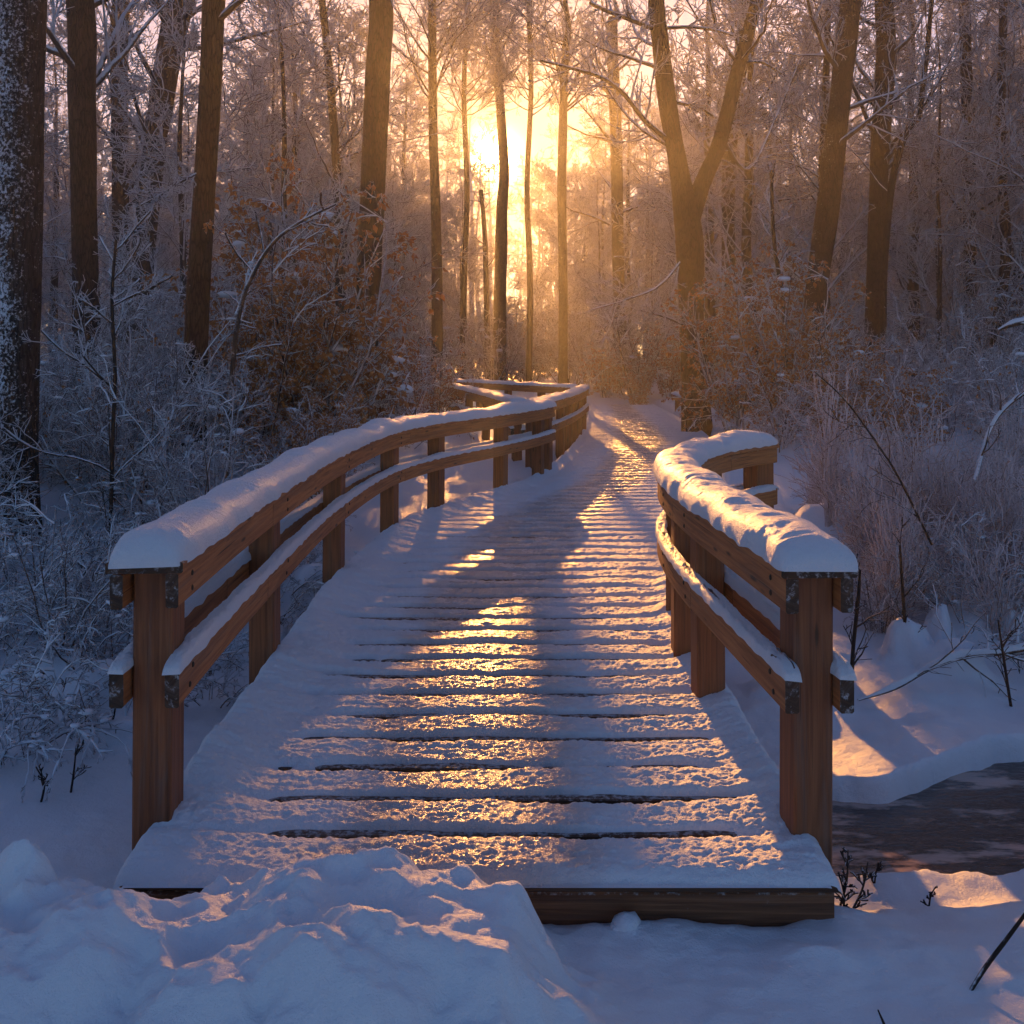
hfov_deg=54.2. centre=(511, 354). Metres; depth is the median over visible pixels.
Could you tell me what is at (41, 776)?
dead plant
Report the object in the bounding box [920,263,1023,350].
frosted shrub
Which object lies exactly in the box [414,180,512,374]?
bare tree
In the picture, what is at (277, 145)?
bare tree
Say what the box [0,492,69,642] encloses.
shrub
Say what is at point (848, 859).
dead plant
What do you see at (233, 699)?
shrub
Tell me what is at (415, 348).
leafy shrub
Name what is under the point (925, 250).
bare tree
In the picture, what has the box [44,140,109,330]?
bare tree
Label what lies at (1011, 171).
bare tree
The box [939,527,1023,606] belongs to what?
frosted grass
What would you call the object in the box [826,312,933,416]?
frosted shrub
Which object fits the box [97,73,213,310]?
bare tree
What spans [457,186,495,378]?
tree
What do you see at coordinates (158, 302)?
frosted shrub
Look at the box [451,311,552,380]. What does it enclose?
frosted shrub
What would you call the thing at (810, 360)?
frosted shrub
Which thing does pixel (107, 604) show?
shrub
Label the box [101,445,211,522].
shrub
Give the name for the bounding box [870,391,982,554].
frosted grass
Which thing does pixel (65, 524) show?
shrub
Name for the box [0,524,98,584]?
shrub
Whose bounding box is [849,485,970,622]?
frosted grass
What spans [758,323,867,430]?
frosted shrub
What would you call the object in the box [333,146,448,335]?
bare tree
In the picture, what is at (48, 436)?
frosted shrub
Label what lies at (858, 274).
frosted shrub
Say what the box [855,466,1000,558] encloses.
frosted grass
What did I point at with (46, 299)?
bare tree
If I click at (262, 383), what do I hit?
frosted shrub
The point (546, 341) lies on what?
frosted shrub
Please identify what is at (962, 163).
bare tree
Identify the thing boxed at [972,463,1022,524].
frosted grass
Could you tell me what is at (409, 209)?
bare tree
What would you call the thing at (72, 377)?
frosted shrub
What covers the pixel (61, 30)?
bare tree
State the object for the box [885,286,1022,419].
frosted shrub
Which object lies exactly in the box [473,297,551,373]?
frosted shrub
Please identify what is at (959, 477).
frosted grass
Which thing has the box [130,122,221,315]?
bare tree
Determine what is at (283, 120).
bare tree
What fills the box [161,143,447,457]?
leafy shrub
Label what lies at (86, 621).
shrub
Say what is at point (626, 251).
bare tree
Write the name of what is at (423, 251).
bare tree
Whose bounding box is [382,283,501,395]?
frosted shrub
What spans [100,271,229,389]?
frosted shrub
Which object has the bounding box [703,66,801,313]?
bare tree
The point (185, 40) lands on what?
bare tree
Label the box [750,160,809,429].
sapling
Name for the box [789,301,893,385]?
frosted shrub
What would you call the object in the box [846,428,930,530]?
frosted grass
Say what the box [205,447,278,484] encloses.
shrub
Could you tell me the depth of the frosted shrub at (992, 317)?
26.37 m
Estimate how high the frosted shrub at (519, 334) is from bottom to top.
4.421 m
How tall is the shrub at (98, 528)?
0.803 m
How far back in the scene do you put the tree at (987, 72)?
31.25 m
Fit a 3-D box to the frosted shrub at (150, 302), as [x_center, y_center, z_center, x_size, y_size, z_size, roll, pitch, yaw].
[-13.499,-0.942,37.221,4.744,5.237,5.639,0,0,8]
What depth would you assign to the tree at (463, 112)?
40.90 m
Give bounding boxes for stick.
[969,913,1023,990]
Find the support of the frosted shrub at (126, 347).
on the ground at (386, 935)
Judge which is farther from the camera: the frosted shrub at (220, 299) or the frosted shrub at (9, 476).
the frosted shrub at (220, 299)
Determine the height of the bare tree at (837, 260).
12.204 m
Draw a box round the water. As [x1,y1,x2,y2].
[832,761,1023,876]
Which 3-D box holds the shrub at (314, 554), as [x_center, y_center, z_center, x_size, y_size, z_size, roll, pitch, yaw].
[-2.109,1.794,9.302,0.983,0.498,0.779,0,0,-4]
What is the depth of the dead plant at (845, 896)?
3.47 m
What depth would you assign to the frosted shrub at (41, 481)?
10.89 m
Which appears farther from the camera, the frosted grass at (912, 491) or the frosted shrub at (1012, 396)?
the frosted shrub at (1012, 396)
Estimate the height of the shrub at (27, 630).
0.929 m
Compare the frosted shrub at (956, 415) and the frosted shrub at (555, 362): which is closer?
the frosted shrub at (956, 415)
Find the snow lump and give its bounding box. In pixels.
[609,911,640,935]
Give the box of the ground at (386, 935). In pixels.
[0,363,1023,1023]
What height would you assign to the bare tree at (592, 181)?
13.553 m
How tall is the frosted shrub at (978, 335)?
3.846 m
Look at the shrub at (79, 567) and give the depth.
8.37 m
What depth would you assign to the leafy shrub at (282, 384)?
14.11 m
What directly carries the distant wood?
on the ground at (386, 935)
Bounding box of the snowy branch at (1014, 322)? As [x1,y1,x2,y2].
[997,316,1023,330]
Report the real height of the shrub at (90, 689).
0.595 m
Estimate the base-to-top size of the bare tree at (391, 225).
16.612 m
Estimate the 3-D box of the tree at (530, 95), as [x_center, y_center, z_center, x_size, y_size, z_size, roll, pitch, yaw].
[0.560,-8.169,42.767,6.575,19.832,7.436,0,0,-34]
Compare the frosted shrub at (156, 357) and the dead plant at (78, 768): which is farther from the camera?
the frosted shrub at (156, 357)
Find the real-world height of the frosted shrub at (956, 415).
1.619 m
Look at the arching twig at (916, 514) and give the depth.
7.80 m
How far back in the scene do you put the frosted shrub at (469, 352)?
38.42 m
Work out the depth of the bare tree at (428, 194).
75.48 m
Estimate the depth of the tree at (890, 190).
25.93 m
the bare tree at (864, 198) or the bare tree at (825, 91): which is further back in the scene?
the bare tree at (864, 198)
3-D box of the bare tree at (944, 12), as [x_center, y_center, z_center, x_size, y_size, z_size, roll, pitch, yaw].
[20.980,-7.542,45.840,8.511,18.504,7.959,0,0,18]
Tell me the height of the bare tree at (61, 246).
14.007 m
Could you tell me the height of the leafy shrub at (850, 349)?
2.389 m
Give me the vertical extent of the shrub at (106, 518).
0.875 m
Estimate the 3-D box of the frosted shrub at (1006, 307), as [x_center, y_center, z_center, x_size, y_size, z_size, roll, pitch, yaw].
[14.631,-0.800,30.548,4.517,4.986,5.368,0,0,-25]
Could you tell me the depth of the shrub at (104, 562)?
8.61 m
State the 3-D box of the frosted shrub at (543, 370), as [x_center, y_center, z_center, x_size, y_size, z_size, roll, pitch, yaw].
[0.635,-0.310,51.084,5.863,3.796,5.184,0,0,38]
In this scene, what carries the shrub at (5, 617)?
on the ground at (386, 935)
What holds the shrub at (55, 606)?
on the ground at (386, 935)
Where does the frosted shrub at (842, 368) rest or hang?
on the ground at (386, 935)
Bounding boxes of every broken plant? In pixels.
[843,553,889,668]
[890,517,926,632]
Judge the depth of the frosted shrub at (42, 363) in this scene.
14.67 m
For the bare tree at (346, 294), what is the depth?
32.45 m
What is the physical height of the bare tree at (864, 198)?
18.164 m
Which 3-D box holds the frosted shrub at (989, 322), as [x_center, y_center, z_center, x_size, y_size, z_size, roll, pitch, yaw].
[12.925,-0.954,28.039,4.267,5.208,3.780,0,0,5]
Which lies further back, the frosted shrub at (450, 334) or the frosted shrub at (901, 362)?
the frosted shrub at (450, 334)
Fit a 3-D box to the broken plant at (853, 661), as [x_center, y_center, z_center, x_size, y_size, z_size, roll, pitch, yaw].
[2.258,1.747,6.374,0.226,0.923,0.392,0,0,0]
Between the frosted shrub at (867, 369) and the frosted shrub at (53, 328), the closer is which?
the frosted shrub at (53, 328)
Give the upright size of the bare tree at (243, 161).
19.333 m
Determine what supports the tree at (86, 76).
on the ground at (386, 935)
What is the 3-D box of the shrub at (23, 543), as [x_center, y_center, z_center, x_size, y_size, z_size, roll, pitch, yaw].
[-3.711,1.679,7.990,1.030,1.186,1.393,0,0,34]
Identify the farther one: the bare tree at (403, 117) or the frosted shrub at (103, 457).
the bare tree at (403, 117)
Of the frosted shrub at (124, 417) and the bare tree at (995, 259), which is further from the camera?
the bare tree at (995, 259)
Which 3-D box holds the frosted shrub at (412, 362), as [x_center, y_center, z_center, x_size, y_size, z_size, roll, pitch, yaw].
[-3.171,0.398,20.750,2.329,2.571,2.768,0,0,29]
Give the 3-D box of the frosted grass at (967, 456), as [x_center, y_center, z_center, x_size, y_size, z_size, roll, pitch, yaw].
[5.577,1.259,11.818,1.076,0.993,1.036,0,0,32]
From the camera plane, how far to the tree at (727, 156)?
30.82 m
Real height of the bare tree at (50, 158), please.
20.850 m
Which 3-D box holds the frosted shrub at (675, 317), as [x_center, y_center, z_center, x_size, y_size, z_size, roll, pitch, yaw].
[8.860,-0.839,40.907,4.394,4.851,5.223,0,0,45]
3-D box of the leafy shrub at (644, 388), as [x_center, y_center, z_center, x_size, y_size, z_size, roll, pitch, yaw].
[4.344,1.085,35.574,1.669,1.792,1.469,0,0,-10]
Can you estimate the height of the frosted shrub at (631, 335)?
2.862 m
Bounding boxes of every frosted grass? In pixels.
[775,427,852,504]
[777,361,902,527]
[802,416,918,574]
[837,485,954,565]
[838,426,889,514]
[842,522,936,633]
[843,462,906,515]
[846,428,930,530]
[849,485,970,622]
[852,503,974,589]
[854,529,960,599]
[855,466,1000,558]
[866,422,920,491]
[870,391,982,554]
[878,450,938,511]
[878,522,974,609]
[897,438,1013,530]
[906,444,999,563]
[913,425,969,497]
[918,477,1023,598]
[921,512,1023,640]
[939,419,1023,499]
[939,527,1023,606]
[946,452,1023,574]
[946,475,1023,571]
[948,431,1023,499]
[952,537,1023,612]
[956,447,1023,538]
[960,379,1023,481]
[962,423,1023,519]
[967,538,1023,613]
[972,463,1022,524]
[989,477,1023,576]
[994,468,1023,564]
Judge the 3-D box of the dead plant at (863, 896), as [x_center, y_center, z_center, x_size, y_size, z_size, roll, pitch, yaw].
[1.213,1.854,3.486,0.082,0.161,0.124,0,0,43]
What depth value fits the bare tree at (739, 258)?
48.64 m
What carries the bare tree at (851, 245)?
on the ground at (386, 935)
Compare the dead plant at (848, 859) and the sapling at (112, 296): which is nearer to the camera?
the dead plant at (848, 859)
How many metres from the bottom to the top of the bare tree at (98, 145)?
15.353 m
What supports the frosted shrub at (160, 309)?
on the ground at (386, 935)
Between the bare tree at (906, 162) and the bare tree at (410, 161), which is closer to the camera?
the bare tree at (906, 162)
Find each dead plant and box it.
[36,764,49,801]
[52,531,104,629]
[70,740,90,792]
[80,482,129,582]
[834,872,858,907]
[837,847,857,905]
[850,862,876,908]
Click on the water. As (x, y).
(971, 821)
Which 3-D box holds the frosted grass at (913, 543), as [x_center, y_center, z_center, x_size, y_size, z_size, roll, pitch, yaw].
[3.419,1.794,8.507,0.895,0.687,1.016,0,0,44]
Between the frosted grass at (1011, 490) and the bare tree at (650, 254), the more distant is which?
the bare tree at (650, 254)
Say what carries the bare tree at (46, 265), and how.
on the ground at (386, 935)
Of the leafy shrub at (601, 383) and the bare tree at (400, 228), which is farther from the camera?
the bare tree at (400, 228)
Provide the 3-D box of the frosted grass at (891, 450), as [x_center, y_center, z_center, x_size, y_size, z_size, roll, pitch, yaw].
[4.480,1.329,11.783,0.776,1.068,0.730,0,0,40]
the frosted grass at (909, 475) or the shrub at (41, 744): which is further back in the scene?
the frosted grass at (909, 475)
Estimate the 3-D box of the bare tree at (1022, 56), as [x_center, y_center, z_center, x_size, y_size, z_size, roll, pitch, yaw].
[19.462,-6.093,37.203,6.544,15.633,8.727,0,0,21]
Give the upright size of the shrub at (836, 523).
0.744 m
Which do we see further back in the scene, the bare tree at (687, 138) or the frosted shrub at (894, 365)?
the bare tree at (687, 138)
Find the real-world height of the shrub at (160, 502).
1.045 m
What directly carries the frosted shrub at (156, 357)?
on the ground at (386, 935)
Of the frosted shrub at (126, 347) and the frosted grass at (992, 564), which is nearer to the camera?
the frosted grass at (992, 564)
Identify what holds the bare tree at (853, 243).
on the ground at (386, 935)
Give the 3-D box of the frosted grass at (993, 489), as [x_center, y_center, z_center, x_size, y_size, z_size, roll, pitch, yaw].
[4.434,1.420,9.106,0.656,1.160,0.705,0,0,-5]
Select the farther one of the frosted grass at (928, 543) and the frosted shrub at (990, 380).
the frosted shrub at (990, 380)
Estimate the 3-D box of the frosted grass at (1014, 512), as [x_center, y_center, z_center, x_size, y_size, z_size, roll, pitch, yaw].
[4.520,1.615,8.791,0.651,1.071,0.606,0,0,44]
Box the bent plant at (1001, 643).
[988,613,1023,706]
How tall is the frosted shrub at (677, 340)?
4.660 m
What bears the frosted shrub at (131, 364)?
on the ground at (386, 935)
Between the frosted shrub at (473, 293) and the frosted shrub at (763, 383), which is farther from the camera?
the frosted shrub at (473, 293)
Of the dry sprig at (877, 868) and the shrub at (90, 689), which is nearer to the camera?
the dry sprig at (877, 868)
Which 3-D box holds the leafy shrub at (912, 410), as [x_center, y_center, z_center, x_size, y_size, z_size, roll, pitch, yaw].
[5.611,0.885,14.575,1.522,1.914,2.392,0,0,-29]
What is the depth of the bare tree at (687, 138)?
57.62 m
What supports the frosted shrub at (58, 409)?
on the ground at (386, 935)
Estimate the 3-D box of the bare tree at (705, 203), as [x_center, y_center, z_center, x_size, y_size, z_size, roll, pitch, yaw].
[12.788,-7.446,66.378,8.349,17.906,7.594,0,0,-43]
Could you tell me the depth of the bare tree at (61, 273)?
69.13 m
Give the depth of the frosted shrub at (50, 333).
37.88 m
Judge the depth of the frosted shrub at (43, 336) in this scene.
42.59 m
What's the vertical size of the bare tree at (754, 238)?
9.892 m
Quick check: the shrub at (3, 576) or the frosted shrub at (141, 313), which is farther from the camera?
the frosted shrub at (141, 313)
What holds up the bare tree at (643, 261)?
on the ground at (386, 935)
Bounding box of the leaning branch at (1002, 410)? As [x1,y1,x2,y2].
[973,370,1023,480]
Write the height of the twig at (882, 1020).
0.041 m
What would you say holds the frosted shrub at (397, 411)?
on the ground at (386, 935)
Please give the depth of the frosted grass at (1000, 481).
8.76 m
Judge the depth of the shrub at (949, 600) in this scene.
7.58 m
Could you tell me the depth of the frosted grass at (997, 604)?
7.32 m
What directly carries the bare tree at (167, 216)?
on the ground at (386, 935)
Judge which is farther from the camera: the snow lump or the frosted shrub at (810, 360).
the frosted shrub at (810, 360)
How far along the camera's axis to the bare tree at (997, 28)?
44.70 m
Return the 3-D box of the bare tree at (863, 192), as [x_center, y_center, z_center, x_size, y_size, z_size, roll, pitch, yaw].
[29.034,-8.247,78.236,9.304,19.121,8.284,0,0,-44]
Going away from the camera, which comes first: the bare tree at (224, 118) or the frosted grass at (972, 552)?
the frosted grass at (972, 552)
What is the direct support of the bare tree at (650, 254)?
on the ground at (386, 935)
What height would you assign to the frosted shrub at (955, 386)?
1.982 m
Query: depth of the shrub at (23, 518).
10.28 m
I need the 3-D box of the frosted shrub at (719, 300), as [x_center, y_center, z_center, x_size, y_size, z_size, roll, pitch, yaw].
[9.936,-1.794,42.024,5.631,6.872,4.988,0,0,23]
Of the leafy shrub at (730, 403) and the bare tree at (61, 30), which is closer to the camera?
the leafy shrub at (730, 403)
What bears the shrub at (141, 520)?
on the ground at (386, 935)
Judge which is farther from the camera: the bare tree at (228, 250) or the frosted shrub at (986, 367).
the bare tree at (228, 250)
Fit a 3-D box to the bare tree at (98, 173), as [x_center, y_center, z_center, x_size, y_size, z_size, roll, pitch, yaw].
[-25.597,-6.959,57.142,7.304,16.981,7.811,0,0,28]
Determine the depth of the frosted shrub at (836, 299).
30.32 m
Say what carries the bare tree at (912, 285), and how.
on the ground at (386, 935)
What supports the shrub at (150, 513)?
on the ground at (386, 935)
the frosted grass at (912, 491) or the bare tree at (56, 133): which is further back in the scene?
the bare tree at (56, 133)
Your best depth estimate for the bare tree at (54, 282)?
44.20 m
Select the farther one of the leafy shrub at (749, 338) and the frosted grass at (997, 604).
the leafy shrub at (749, 338)
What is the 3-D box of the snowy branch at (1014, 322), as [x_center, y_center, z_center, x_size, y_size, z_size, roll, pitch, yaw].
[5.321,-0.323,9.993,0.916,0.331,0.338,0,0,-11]
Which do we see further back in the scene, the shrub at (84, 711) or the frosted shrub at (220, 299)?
the frosted shrub at (220, 299)
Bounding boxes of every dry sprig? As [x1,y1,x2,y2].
[867,861,882,883]
[920,886,937,905]
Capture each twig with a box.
[810,327,932,544]
[877,1010,884,1023]
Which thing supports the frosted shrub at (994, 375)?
on the ground at (386, 935)
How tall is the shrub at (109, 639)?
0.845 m
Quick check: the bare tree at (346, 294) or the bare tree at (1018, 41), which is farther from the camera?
the bare tree at (1018, 41)
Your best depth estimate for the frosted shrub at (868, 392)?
19.33 m
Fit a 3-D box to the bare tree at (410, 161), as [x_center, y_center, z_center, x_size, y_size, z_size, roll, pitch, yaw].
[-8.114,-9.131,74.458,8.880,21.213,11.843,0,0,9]
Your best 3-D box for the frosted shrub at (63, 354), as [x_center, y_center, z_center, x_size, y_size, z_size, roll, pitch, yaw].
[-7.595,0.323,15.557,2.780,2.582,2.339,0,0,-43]
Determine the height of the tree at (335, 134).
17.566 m
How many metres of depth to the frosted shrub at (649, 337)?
51.84 m
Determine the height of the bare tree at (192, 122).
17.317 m
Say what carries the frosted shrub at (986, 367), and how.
on the ground at (386, 935)
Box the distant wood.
[42,67,1008,368]
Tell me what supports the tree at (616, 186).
on the ground at (386, 935)
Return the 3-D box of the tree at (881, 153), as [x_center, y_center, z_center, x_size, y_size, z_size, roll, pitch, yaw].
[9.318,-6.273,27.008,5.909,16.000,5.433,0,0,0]
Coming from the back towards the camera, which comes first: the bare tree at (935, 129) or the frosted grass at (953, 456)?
the bare tree at (935, 129)
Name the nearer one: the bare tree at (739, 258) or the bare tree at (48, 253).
the bare tree at (48, 253)
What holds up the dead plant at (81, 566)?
on the ground at (386, 935)
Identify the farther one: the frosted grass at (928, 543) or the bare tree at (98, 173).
the bare tree at (98, 173)
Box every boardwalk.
[105,382,857,926]
[426,378,577,460]
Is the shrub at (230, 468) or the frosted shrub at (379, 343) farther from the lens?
the frosted shrub at (379, 343)
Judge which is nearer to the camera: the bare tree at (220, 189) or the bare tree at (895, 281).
the bare tree at (220, 189)
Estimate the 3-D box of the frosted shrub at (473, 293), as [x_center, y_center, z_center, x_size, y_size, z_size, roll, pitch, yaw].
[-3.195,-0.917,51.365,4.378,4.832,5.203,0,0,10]
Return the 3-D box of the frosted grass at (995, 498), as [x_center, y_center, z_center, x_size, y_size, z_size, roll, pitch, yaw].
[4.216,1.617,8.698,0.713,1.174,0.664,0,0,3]
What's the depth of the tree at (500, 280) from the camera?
43.79 m
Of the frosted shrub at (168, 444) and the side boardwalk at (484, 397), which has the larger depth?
the side boardwalk at (484, 397)
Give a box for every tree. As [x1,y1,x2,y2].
[0,0,47,541]
[40,219,70,347]
[41,59,157,342]
[41,201,99,339]
[41,206,66,314]
[42,0,225,302]
[42,1,126,265]
[42,31,133,371]
[42,36,64,306]
[42,93,111,348]
[42,157,66,293]
[43,223,105,251]
[44,90,69,196]
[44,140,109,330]
[46,0,200,393]
[46,77,288,340]
[50,0,224,341]
[69,181,188,345]
[96,0,292,355]
[97,0,327,404]
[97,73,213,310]
[125,0,399,486]
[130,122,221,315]
[132,99,242,303]
[142,0,428,344]
[160,161,213,290]
[165,53,315,282]
[188,21,356,285]
[189,0,334,310]
[189,73,308,305]
[213,104,303,261]
[216,0,365,304]
[218,24,366,282]
[231,107,334,264]
[249,0,490,335]
[258,0,469,333]
[266,81,415,347]
[275,6,455,359]
[333,0,530,395]
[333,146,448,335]
[334,164,462,342]
[346,45,474,313]
[351,142,429,302]
[354,0,393,398]
[386,98,469,339]
[391,0,555,378]
[400,148,477,318]
[405,172,471,334]
[405,192,457,338]
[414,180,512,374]
[441,0,544,380]
[449,0,612,381]
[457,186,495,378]
[481,0,650,383]
[506,159,596,356]
[522,193,610,353]
[525,0,821,436]
[531,0,666,387]
[544,65,670,374]
[557,100,666,335]
[567,165,666,347]
[591,216,704,362]
[594,119,693,364]
[596,0,815,393]
[621,0,917,408]
[622,100,712,369]
[624,165,675,369]
[625,89,740,327]
[649,65,785,311]
[653,0,857,396]
[661,124,763,316]
[684,0,1012,350]
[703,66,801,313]
[704,72,832,332]
[714,163,833,369]
[715,12,868,317]
[716,0,971,336]
[752,0,963,369]
[766,0,985,412]
[778,162,866,345]
[781,127,866,308]
[784,18,1023,402]
[788,98,869,305]
[797,0,982,373]
[801,0,1023,396]
[813,161,868,331]
[830,102,1023,368]
[830,143,896,337]
[831,158,991,347]
[838,143,906,293]
[842,147,1023,364]
[844,137,926,289]
[844,152,958,316]
[851,186,946,335]
[858,27,979,307]
[859,0,1023,366]
[861,0,1023,370]
[889,0,1023,345]
[898,104,1023,370]
[907,0,1023,291]
[907,0,1023,338]
[910,0,1023,275]
[914,0,1023,331]
[920,65,1023,314]
[944,131,1023,277]
[946,11,1023,325]
[948,75,1023,331]
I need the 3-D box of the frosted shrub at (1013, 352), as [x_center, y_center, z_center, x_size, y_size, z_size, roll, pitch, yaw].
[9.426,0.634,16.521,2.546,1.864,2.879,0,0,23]
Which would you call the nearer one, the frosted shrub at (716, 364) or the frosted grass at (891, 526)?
the frosted grass at (891, 526)
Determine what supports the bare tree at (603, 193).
on the ground at (386, 935)
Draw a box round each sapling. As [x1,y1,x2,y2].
[0,203,181,550]
[218,187,335,480]
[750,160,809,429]
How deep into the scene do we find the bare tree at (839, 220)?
77.35 m
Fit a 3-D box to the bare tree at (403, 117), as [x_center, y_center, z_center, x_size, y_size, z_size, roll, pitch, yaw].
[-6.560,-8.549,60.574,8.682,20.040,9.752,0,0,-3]
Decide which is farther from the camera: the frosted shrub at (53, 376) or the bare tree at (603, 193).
the bare tree at (603, 193)
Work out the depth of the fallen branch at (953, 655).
6.36 m
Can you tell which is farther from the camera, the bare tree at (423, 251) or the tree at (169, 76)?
the bare tree at (423, 251)
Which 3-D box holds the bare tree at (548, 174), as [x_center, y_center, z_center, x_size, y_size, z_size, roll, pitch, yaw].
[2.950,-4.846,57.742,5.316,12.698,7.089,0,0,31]
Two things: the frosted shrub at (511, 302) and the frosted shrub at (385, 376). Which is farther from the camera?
the frosted shrub at (511, 302)
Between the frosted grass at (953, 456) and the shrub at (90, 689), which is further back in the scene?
the frosted grass at (953, 456)
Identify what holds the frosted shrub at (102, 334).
on the ground at (386, 935)
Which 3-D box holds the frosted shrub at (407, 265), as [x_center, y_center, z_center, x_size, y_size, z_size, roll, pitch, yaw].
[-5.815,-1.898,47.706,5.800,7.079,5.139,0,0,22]
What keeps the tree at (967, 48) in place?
on the ground at (386, 935)
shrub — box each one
[0,389,78,522]
[0,408,38,493]
[0,470,138,563]
[0,482,90,589]
[0,491,139,655]
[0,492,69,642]
[0,493,139,633]
[0,503,37,538]
[0,512,38,558]
[0,518,99,645]
[0,520,109,605]
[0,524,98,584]
[0,527,132,669]
[0,548,132,668]
[0,562,132,669]
[0,606,43,650]
[0,610,132,775]
[0,614,245,802]
[0,642,108,802]
[5,554,132,659]
[7,496,133,568]
[26,524,122,604]
[33,236,266,522]
[38,356,95,444]
[38,356,116,479]
[39,310,176,477]
[39,329,177,493]
[39,335,251,482]
[39,344,137,462]
[39,370,252,528]
[39,395,146,488]
[40,298,119,444]
[40,309,67,367]
[40,318,137,400]
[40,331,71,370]
[41,295,108,378]
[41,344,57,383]
[42,240,179,368]
[44,356,102,457]
[46,301,240,443]
[47,561,132,630]
[58,256,268,487]
[58,487,173,604]
[64,317,151,355]
[69,499,125,574]
[81,489,147,571]
[87,338,317,519]
[88,506,175,584]
[90,291,226,384]
[93,325,255,501]
[100,263,177,374]
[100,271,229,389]
[101,445,211,521]
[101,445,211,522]
[103,260,239,446]
[103,260,240,422]
[108,479,303,573]
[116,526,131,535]
[119,339,283,474]
[120,444,205,525]
[124,624,283,672]
[126,438,210,512]
[134,219,389,470]
[135,364,303,469]
[147,450,302,507]
[148,287,219,355]
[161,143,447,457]
[161,267,273,357]
[170,300,280,441]
[184,625,248,707]
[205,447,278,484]
[209,300,324,421]
[216,336,306,427]
[233,377,366,500]
[242,579,303,632]
[263,266,420,443]
[280,565,325,628]
[289,540,357,595]
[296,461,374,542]
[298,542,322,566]
[314,321,415,422]
[316,266,471,381]
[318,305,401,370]
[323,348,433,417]
[325,309,446,412]
[330,308,440,418]
[340,341,477,449]
[352,293,458,376]
[381,244,444,339]
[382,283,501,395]
[388,320,490,395]
[392,321,479,391]
[396,318,477,378]
[409,349,483,412]
[419,290,491,375]
[421,251,526,377]
[443,290,549,379]
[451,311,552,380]
[467,255,580,381]
[469,301,558,379]
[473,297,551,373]
[480,313,556,381]
[491,300,597,376]
[506,278,612,383]
[510,286,632,384]
[550,314,666,377]
[552,279,653,389]
[568,233,679,394]
[573,330,677,394]
[576,328,640,393]
[577,342,624,397]
[613,361,658,404]
[627,288,762,380]
[631,322,680,396]
[638,245,757,386]
[656,306,747,395]
[658,294,762,371]
[661,251,813,431]
[688,360,845,452]
[693,237,871,439]
[704,234,802,363]
[717,330,833,437]
[724,346,815,423]
[751,329,861,400]
[754,255,932,381]
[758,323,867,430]
[777,329,915,440]
[779,310,902,442]
[788,244,906,364]
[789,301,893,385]
[793,496,919,570]
[810,353,898,432]
[812,331,915,426]
[818,351,955,465]
[822,465,896,544]
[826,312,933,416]
[837,317,905,361]
[847,329,960,417]
[847,507,940,592]
[861,319,971,426]
[864,520,1022,609]
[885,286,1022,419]
[885,355,977,441]
[886,507,1020,622]
[887,291,954,380]
[888,286,952,377]
[892,228,1023,402]
[900,297,1023,389]
[905,246,1023,388]
[916,336,1019,420]
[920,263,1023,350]
[929,476,1005,540]
[941,331,1023,449]
[942,348,1017,432]
[943,344,1023,446]
[943,350,1022,432]
[947,279,1023,386]
[949,303,1023,417]
[954,310,1023,384]
[958,353,1023,399]
[963,402,1023,466]
[968,358,1023,398]
[982,564,1023,671]
[992,373,1023,445]
[1002,348,1023,398]
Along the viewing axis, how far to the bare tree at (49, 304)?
65.95 m
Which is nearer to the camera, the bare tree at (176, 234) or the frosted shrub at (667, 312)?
the frosted shrub at (667, 312)
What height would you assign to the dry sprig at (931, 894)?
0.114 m
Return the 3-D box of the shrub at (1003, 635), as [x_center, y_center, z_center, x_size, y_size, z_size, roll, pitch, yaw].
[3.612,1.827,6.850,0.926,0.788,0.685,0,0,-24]
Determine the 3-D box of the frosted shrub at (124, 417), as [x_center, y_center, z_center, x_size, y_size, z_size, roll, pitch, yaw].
[-4.426,0.298,11.316,2.384,3.285,2.691,0,0,31]
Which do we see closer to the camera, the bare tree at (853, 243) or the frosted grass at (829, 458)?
the frosted grass at (829, 458)
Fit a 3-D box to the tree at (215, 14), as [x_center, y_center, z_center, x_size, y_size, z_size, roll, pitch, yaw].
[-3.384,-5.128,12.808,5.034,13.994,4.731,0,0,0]
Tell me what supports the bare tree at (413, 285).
on the ground at (386, 935)
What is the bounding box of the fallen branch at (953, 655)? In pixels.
[857,584,1023,700]
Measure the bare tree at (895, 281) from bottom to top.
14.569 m
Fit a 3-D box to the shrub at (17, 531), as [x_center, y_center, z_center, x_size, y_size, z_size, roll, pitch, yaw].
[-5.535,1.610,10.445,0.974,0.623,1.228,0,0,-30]
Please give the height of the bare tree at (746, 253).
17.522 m
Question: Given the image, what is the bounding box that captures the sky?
[40,0,1023,358]
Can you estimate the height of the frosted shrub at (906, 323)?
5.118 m
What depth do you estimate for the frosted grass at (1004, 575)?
7.84 m
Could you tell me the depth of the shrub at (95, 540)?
8.97 m
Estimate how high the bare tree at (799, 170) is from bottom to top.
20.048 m

